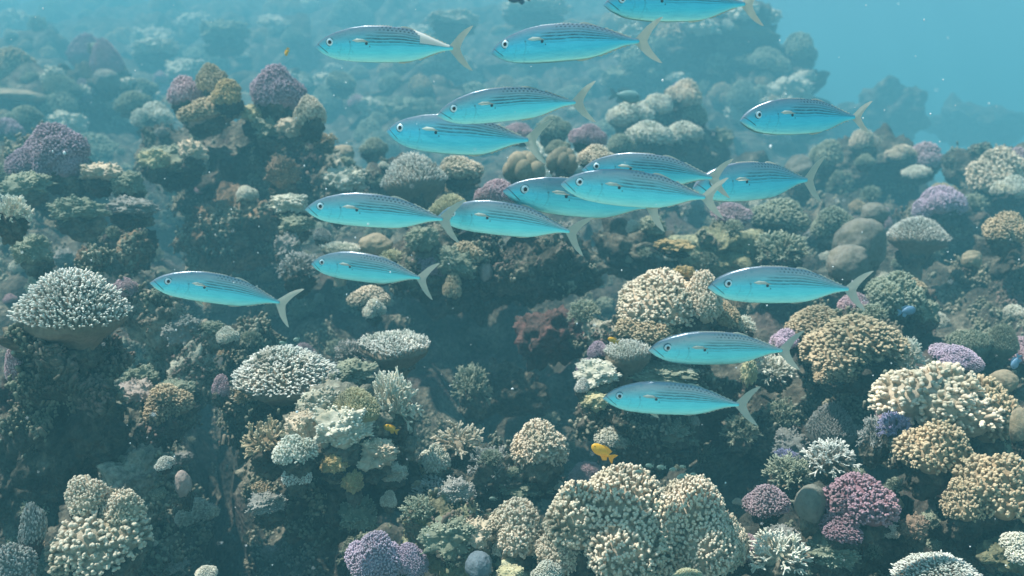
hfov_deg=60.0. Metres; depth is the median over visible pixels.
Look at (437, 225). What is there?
cauliflower coral
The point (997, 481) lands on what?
knobby coral
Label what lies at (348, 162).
encrusting coral
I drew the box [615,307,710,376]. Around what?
coral rock
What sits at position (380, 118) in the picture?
cauliflower coral
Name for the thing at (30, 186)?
encrusting coral
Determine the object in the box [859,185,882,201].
bushy coral
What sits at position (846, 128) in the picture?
coral rock
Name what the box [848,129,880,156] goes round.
cauliflower coral
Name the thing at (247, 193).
cauliflower coral
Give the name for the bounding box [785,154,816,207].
boulder coral
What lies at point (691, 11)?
mackerel
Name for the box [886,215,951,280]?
finger coral
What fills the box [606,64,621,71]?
encrusting coral
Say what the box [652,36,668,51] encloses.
bushy coral
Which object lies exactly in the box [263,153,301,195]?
encrusting coral
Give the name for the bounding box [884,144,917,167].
cauliflower coral
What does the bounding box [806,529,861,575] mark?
encrusting coral
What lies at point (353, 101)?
cauliflower coral
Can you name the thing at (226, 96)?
cauliflower coral
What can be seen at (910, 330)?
coral rock
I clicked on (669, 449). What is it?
encrusting coral
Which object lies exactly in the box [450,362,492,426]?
bushy coral
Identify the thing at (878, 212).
boulder coral
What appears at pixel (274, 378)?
finger coral
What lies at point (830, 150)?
cauliflower coral
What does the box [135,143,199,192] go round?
encrusting coral
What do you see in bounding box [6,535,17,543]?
bushy coral
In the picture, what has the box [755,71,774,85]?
cauliflower coral
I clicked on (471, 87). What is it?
cauliflower coral
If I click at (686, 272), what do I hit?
encrusting coral
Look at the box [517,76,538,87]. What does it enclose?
cauliflower coral
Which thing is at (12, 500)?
coral rock
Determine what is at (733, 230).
bushy coral
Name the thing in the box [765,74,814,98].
encrusting coral
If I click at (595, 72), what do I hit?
cauliflower coral
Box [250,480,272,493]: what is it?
cauliflower coral
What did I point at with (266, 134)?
encrusting coral
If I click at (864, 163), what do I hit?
cauliflower coral
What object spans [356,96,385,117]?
encrusting coral
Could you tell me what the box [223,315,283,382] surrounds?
coral rock
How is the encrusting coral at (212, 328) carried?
on the coral rock at (210, 339)
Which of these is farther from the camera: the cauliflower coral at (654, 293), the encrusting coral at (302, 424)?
the cauliflower coral at (654, 293)
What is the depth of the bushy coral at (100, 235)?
3.84 m
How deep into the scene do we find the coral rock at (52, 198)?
4.76 m
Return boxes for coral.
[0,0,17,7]
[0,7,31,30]
[0,45,36,79]
[0,88,45,108]
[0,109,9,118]
[0,117,25,141]
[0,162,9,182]
[0,170,57,207]
[0,193,34,245]
[0,542,38,575]
[2,293,17,303]
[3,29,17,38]
[3,105,44,133]
[3,146,52,175]
[4,349,22,397]
[6,267,133,375]
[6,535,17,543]
[8,261,24,272]
[9,233,55,279]
[17,501,47,565]
[18,500,49,515]
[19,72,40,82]
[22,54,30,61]
[22,122,90,195]
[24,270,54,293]
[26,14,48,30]
[32,549,63,575]
[39,65,65,79]
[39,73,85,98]
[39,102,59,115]
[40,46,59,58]
[43,89,78,112]
[43,510,153,575]
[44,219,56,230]
[45,109,88,133]
[46,194,112,242]
[52,152,89,197]
[53,247,76,264]
[64,474,110,520]
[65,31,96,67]
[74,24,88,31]
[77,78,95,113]
[78,161,122,198]
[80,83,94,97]
[81,132,120,162]
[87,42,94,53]
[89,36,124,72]
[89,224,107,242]
[93,69,119,101]
[98,487,147,526]
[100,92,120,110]
[104,27,133,44]
[105,195,161,231]
[105,226,121,238]
[110,170,147,198]
[113,90,153,118]
[113,277,138,297]
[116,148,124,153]
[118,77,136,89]
[118,377,152,406]
[120,363,159,384]
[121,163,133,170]
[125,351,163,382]
[127,37,179,66]
[129,24,175,51]
[130,101,174,138]
[135,78,159,99]
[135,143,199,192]
[136,148,171,183]
[143,383,195,425]
[151,288,166,297]
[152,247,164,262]
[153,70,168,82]
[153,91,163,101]
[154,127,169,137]
[154,377,198,399]
[154,455,175,474]
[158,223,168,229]
[158,268,172,276]
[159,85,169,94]
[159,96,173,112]
[160,314,202,346]
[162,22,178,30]
[164,58,203,80]
[164,556,189,574]
[166,75,204,123]
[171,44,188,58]
[173,11,215,37]
[173,497,219,526]
[174,450,193,465]
[174,470,193,511]
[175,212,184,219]
[176,96,240,136]
[177,138,208,179]
[182,44,230,69]
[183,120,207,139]
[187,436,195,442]
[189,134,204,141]
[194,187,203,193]
[194,565,217,575]
[195,62,227,97]
[198,320,224,336]
[199,18,252,57]
[202,302,226,313]
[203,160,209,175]
[210,78,244,118]
[211,373,229,408]
[215,326,239,351]
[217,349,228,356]
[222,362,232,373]
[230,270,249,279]
[230,344,339,421]
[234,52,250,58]
[234,386,256,404]
[235,185,258,201]
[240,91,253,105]
[240,103,261,139]
[240,414,283,479]
[241,329,262,346]
[242,531,257,543]
[244,489,288,530]
[249,63,307,122]
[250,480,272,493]
[251,116,283,153]
[257,14,291,34]
[262,303,286,316]
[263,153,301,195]
[265,193,310,225]
[271,434,318,478]
[273,231,302,278]
[274,117,308,149]
[274,427,286,437]
[275,250,320,299]
[278,214,316,244]
[281,471,312,496]
[284,408,316,438]
[286,298,316,319]
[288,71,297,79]
[293,94,326,143]
[294,385,340,413]
[295,342,315,352]
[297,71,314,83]
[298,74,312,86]
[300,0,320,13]
[312,404,374,472]
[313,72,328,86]
[313,84,340,111]
[313,132,337,153]
[313,227,331,247]
[315,222,332,231]
[319,241,362,286]
[319,454,349,484]
[322,165,368,196]
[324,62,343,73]
[324,338,343,357]
[325,70,356,99]
[328,0,373,26]
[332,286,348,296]
[332,386,380,439]
[334,145,354,159]
[334,338,366,363]
[335,357,378,386]
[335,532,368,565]
[337,494,378,532]
[339,295,362,316]
[340,156,355,167]
[340,469,363,507]
[344,530,401,575]
[346,285,390,312]
[347,65,368,78]
[347,94,362,114]
[352,118,381,141]
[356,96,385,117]
[356,437,399,484]
[357,328,430,395]
[358,137,388,163]
[359,233,392,255]
[362,130,399,158]
[362,298,386,327]
[363,227,398,238]
[365,112,388,125]
[365,172,383,187]
[372,366,423,446]
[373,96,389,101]
[377,62,413,75]
[377,71,401,89]
[378,161,389,168]
[379,248,404,263]
[379,461,408,490]
[380,96,424,118]
[380,151,447,229]
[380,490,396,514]
[381,286,393,306]
[382,73,402,89]
[397,494,434,522]
[398,542,428,575]
[403,226,439,251]
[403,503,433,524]
[408,24,435,33]
[408,74,432,94]
[408,474,476,497]
[411,96,440,115]
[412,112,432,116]
[412,255,445,289]
[413,32,462,72]
[416,515,476,569]
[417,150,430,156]
[417,443,450,479]
[419,60,431,71]
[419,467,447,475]
[425,8,479,39]
[428,193,465,236]
[430,420,487,468]
[433,221,460,230]
[434,244,476,280]
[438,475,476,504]
[439,155,484,194]
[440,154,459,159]
[442,272,462,311]
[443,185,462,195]
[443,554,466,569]
[444,57,479,81]
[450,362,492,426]
[453,240,482,280]
[462,81,486,93]
[465,551,491,575]
[466,75,483,83]
[466,515,495,555]
[467,443,516,512]
[473,178,516,203]
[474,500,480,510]
[477,448,503,465]
[479,263,492,293]
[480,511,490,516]
[488,496,544,570]
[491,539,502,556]
[494,74,515,87]
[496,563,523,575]
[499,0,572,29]
[499,62,531,78]
[499,483,554,507]
[502,150,545,183]
[504,24,515,32]
[505,122,532,146]
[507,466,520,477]
[510,418,569,493]
[514,116,541,127]
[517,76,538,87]
[526,141,576,161]
[530,559,562,575]
[534,532,581,575]
[535,115,572,148]
[539,412,561,426]
[542,462,679,575]
[545,139,570,153]
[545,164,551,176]
[546,146,577,177]
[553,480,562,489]
[554,85,591,99]
[559,221,580,243]
[563,18,579,23]
[565,107,579,116]
[566,298,600,325]
[568,123,607,153]
[568,441,575,450]
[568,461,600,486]
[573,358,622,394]
[574,378,589,399]
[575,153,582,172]
[576,144,612,167]
[578,389,608,421]
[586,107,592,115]
[586,439,595,447]
[587,67,602,77]
[587,340,605,360]
[593,425,628,449]
[595,117,615,135]
[596,296,612,311]
[597,12,618,31]
[599,69,646,96]
[603,338,651,414]
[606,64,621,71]
[606,101,655,140]
[607,133,636,153]
[613,14,634,26]
[613,50,621,60]
[613,315,680,355]
[616,267,695,334]
[619,22,642,37]
[620,37,664,71]
[625,120,673,154]
[625,219,640,232]
[627,360,700,384]
[637,247,651,257]
[639,93,669,121]
[639,216,666,235]
[646,65,664,77]
[646,86,664,93]
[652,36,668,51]
[653,474,741,575]
[654,22,682,45]
[654,238,695,258]
[656,250,676,260]
[657,431,698,462]
[660,418,692,443]
[662,359,691,366]
[663,78,702,119]
[664,94,672,111]
[665,71,692,82]
[666,120,704,157]
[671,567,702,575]
[673,265,695,281]
[678,200,704,214]
[679,18,721,35]
[681,104,707,127]
[682,269,722,331]
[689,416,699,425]
[700,249,720,267]
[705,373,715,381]
[707,82,731,104]
[710,202,753,226]
[712,126,734,147]
[713,300,741,332]
[718,414,762,457]
[719,510,750,575]
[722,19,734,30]
[722,218,743,236]
[723,105,742,125]
[726,80,764,106]
[727,0,759,21]
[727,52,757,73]
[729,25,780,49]
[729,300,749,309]
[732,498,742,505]
[738,314,756,337]
[739,360,757,403]
[741,484,790,528]
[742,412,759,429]
[746,527,813,575]
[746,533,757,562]
[747,46,791,72]
[749,199,767,207]
[750,229,810,267]
[751,198,810,240]
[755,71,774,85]
[755,354,797,393]
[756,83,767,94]
[757,96,781,104]
[761,450,815,499]
[762,134,791,148]
[764,397,802,427]
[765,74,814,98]
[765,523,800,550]
[768,95,777,100]
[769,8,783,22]
[769,328,799,357]
[770,426,811,463]
[774,448,797,463]
[783,31,817,70]
[784,304,842,341]
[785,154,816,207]
[791,69,816,81]
[794,484,825,539]
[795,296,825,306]
[798,313,910,395]
[800,437,862,484]
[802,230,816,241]
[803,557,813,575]
[804,401,857,481]
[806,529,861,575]
[808,138,843,179]
[809,205,853,251]
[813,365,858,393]
[818,510,863,550]
[819,251,828,262]
[822,471,901,553]
[825,169,856,194]
[826,244,869,299]
[832,218,886,290]
[837,292,868,312]
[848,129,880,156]
[848,199,865,212]
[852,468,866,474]
[854,153,875,172]
[855,415,890,469]
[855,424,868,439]
[856,302,888,319]
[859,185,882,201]
[860,202,889,225]
[863,270,925,325]
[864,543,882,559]
[867,361,1005,442]
[875,411,911,455]
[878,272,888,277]
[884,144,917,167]
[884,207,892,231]
[884,476,908,492]
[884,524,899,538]
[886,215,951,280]
[889,550,982,575]
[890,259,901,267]
[891,418,974,500]
[894,336,928,370]
[896,511,929,556]
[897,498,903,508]
[900,164,932,185]
[910,299,941,334]
[911,141,942,178]
[911,185,968,235]
[912,277,927,292]
[919,508,940,528]
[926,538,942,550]
[928,343,985,373]
[930,182,958,190]
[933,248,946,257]
[936,312,949,329]
[938,475,988,544]
[942,328,993,378]
[949,227,967,239]
[949,452,1023,536]
[960,250,982,278]
[964,145,1023,216]
[965,191,990,211]
[970,374,1021,458]
[981,210,1023,258]
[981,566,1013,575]
[983,323,1019,375]
[988,369,1019,395]
[989,175,1023,210]
[999,531,1023,565]
[1002,304,1023,319]
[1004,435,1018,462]
[1009,336,1023,363]
[1009,407,1023,462]
[1012,147,1023,157]
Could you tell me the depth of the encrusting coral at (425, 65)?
18.29 m
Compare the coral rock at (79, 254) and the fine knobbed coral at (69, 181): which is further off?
the fine knobbed coral at (69, 181)
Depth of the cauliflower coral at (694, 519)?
1.90 m
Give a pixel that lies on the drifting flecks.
(576, 323)
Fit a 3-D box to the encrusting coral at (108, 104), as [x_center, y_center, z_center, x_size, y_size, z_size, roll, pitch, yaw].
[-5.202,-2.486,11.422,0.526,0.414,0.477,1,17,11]
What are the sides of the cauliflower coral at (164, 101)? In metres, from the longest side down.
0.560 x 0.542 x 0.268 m
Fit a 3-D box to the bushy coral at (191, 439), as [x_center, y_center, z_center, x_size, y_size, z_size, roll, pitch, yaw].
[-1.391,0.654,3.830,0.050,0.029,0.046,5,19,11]
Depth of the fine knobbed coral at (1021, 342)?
3.23 m
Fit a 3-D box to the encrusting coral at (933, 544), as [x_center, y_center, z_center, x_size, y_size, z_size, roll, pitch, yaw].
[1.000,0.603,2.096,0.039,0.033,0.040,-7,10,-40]
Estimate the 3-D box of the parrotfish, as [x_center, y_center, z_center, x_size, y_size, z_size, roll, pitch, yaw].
[0.762,-1.297,6.000,0.221,0.113,0.036,8,8,-1]
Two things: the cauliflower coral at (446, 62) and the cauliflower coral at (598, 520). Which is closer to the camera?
the cauliflower coral at (598, 520)
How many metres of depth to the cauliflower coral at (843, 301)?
3.28 m
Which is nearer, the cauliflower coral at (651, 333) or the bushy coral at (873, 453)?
the bushy coral at (873, 453)
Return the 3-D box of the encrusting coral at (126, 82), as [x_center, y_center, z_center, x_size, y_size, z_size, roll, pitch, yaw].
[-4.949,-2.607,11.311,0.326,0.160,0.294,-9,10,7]
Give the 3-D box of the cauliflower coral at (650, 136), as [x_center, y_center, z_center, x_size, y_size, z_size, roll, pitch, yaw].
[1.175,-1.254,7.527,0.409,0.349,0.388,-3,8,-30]
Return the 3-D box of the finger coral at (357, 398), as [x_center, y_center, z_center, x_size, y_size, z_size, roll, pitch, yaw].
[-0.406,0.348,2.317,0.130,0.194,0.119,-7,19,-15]
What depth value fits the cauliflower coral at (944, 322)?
4.29 m
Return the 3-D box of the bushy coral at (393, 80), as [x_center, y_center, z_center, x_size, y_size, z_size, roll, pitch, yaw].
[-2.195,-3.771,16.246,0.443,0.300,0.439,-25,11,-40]
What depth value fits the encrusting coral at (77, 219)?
3.44 m
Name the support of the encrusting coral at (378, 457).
on the coral rock at (384, 417)
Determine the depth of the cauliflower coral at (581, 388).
2.69 m
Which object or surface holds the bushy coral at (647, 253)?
on the coral rock at (617, 244)
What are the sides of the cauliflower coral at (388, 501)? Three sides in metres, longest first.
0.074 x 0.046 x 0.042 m
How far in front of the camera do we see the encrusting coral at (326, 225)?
7.45 m
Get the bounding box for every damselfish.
[384,424,399,433]
[591,443,617,463]
[608,337,619,343]
[897,305,915,316]
[1011,353,1021,368]
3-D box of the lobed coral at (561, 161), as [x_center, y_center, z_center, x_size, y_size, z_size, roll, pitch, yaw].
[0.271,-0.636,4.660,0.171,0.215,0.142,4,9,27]
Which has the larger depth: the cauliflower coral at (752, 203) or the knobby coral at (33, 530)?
the cauliflower coral at (752, 203)
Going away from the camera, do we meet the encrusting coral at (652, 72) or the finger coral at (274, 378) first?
the finger coral at (274, 378)
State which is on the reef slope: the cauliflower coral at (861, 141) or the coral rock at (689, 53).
the coral rock at (689, 53)
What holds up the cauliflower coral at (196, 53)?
on the reef slope
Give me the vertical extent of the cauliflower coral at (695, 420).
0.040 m
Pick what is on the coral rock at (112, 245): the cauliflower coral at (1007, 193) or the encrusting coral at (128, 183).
the encrusting coral at (128, 183)
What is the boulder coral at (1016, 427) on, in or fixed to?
on the coral rock at (964, 551)
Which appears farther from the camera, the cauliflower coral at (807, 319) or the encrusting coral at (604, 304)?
the encrusting coral at (604, 304)
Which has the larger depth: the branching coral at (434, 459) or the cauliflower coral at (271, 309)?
the cauliflower coral at (271, 309)
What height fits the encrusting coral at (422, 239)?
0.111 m
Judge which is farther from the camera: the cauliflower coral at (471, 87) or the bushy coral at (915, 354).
the cauliflower coral at (471, 87)
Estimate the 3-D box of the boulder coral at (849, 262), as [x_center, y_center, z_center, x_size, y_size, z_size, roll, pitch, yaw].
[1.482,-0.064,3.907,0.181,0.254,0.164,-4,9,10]
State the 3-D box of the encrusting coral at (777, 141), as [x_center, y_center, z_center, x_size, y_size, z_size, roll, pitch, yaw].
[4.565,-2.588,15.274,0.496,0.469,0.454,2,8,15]
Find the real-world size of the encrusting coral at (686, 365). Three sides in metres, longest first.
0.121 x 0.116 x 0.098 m
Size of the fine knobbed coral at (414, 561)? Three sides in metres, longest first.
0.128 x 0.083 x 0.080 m
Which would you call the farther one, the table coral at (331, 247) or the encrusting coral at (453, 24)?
the encrusting coral at (453, 24)
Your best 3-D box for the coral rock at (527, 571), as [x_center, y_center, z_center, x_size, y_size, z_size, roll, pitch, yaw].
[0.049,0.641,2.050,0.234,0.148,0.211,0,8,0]
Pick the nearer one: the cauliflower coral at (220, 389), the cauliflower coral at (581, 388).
the cauliflower coral at (220, 389)
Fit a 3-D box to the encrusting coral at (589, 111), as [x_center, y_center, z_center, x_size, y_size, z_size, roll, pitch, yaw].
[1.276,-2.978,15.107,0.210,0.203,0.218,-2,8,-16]
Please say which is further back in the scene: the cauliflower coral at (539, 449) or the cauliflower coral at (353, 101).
the cauliflower coral at (353, 101)
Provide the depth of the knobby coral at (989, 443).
2.25 m
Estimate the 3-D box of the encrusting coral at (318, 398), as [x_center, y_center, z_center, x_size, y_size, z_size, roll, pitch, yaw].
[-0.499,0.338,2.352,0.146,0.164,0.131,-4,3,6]
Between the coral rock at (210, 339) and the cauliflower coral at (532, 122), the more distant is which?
the cauliflower coral at (532, 122)
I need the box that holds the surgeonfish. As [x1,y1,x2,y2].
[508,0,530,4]
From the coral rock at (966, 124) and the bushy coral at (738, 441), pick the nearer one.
the bushy coral at (738, 441)
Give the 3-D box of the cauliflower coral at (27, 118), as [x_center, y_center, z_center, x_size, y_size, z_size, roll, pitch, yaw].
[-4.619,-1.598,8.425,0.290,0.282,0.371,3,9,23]
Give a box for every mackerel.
[150,271,303,326]
[305,192,464,242]
[311,251,439,299]
[315,25,472,70]
[387,113,552,163]
[437,81,595,123]
[438,199,592,255]
[491,17,662,63]
[503,176,664,231]
[561,168,727,218]
[582,152,732,197]
[603,381,760,425]
[604,0,763,25]
[649,331,803,369]
[693,156,825,201]
[708,265,872,310]
[740,98,871,134]
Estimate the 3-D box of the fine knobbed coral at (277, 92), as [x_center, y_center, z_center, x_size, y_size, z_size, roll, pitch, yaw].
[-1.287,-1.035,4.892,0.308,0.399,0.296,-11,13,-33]
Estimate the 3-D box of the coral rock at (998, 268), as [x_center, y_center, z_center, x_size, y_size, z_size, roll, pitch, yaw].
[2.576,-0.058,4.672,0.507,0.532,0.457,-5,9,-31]
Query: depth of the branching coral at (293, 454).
2.17 m
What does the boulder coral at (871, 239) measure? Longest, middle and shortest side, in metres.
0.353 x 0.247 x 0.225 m
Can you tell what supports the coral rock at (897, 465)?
on the reef slope
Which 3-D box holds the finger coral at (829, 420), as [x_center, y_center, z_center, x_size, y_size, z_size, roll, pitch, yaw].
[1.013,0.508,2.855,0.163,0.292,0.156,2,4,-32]
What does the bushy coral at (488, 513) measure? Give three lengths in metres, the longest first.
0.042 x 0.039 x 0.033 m
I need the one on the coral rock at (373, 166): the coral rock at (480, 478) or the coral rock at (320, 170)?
the coral rock at (320, 170)
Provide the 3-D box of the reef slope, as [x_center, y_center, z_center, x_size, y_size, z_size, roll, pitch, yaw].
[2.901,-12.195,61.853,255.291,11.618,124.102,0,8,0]
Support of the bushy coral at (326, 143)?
on the reef slope
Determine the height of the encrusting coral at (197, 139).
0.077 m
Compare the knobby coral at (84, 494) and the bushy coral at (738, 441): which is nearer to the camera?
the knobby coral at (84, 494)
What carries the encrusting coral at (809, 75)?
on the coral rock at (731, 75)
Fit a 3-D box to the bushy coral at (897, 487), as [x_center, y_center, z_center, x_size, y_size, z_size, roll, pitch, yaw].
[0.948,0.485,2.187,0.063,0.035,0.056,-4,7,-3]
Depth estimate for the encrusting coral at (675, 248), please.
3.91 m
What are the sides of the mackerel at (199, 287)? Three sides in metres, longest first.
0.299 x 0.089 x 0.042 m
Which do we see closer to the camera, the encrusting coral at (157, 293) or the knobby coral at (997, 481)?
the knobby coral at (997, 481)
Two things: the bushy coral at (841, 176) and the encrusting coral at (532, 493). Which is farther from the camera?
the bushy coral at (841, 176)
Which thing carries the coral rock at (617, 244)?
on the reef slope
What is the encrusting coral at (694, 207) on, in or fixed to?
on the reef slope
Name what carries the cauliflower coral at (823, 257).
on the reef slope
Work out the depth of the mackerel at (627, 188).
1.67 m
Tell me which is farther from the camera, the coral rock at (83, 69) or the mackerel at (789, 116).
the coral rock at (83, 69)
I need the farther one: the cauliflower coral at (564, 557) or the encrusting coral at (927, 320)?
the encrusting coral at (927, 320)
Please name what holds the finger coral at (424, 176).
on the reef slope
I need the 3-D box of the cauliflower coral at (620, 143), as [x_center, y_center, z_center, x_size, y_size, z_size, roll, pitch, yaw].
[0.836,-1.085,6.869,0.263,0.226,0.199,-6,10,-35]
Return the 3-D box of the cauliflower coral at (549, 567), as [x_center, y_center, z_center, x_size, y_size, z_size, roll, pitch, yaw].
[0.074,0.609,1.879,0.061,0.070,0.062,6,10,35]
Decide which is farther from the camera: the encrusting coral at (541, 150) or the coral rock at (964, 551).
the encrusting coral at (541, 150)
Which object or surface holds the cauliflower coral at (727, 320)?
on the coral rock at (709, 429)
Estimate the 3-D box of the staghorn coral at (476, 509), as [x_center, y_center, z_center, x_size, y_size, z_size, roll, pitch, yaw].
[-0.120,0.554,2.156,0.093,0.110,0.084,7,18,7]
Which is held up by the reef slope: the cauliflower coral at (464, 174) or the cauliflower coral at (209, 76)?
the cauliflower coral at (464, 174)
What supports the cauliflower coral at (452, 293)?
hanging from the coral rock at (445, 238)
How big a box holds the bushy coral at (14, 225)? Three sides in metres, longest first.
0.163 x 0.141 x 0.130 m
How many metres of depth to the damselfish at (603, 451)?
2.00 m
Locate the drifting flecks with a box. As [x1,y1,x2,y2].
[10,3,1020,568]
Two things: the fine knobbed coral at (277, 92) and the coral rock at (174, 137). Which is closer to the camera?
the fine knobbed coral at (277, 92)
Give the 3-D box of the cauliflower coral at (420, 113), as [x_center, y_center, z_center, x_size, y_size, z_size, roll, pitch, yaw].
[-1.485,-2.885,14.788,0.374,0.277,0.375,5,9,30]
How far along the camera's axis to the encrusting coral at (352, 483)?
2.24 m
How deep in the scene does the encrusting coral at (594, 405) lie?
2.68 m
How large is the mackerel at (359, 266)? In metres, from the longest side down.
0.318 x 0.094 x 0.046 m
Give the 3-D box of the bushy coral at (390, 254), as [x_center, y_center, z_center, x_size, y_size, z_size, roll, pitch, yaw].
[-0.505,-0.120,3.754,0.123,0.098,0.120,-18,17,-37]
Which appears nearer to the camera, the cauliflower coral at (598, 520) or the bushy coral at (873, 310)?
the cauliflower coral at (598, 520)
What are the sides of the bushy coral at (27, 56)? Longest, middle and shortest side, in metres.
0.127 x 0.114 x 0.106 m
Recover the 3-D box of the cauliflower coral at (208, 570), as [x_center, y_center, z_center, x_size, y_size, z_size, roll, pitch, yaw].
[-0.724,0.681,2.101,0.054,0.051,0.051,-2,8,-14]
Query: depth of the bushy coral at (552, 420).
4.68 m
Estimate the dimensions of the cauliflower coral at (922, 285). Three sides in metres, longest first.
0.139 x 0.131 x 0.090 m
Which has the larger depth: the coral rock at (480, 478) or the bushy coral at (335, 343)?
the bushy coral at (335, 343)
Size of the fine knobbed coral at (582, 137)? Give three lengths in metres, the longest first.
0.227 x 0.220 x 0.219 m
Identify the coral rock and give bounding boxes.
[0,122,97,213]
[0,326,131,502]
[0,377,65,545]
[57,61,136,119]
[73,246,110,270]
[91,223,158,278]
[96,443,184,526]
[116,230,154,270]
[123,288,192,373]
[124,405,201,448]
[132,124,213,192]
[138,522,186,575]
[166,339,218,402]
[170,119,339,221]
[171,181,280,275]
[181,319,219,356]
[221,393,272,466]
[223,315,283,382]
[233,422,374,548]
[283,379,393,436]
[306,152,344,196]
[331,152,480,227]
[364,461,449,516]
[372,222,500,303]
[392,233,519,326]
[393,426,422,464]
[401,495,490,575]
[425,440,569,505]
[478,233,610,308]
[482,356,551,417]
[489,555,537,575]
[512,305,588,372]
[573,338,742,479]
[581,318,618,345]
[591,217,679,280]
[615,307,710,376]
[617,0,783,89]
[632,100,730,188]
[666,221,774,278]
[694,48,831,143]
[741,529,857,575]
[750,406,860,477]
[796,311,900,392]
[814,123,941,201]
[823,491,935,575]
[830,102,866,138]
[858,75,931,140]
[887,456,954,477]
[896,189,991,253]
[900,283,940,338]
[921,92,1023,147]
[927,490,1023,574]
[941,141,1023,217]
[947,234,1023,289]
[975,536,1023,575]
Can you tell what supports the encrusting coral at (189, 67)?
on the reef slope
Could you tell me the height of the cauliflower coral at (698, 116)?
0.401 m
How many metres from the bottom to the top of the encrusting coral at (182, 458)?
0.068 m
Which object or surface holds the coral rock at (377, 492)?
on the coral rock at (332, 518)
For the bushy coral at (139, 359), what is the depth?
3.98 m
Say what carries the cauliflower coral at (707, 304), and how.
on the coral rock at (709, 429)
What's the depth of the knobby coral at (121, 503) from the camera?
1.93 m
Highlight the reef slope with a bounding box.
[0,0,1023,575]
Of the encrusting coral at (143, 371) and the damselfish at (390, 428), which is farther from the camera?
the encrusting coral at (143, 371)
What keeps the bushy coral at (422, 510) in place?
on the coral rock at (439, 504)
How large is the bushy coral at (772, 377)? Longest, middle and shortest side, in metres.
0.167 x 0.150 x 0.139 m
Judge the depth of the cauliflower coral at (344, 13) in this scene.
26.51 m
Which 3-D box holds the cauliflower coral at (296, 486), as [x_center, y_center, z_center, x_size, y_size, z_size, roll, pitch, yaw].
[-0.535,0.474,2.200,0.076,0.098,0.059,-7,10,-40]
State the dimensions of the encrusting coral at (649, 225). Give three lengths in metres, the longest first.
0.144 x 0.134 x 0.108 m
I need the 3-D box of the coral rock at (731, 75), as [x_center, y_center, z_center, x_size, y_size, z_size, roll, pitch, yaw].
[4.511,-3.345,16.901,2.402,2.520,2.628,-6,10,-38]
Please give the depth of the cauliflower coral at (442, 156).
13.32 m
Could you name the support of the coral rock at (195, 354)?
on the coral rock at (173, 433)
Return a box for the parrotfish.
[608,88,640,103]
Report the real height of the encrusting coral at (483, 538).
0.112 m

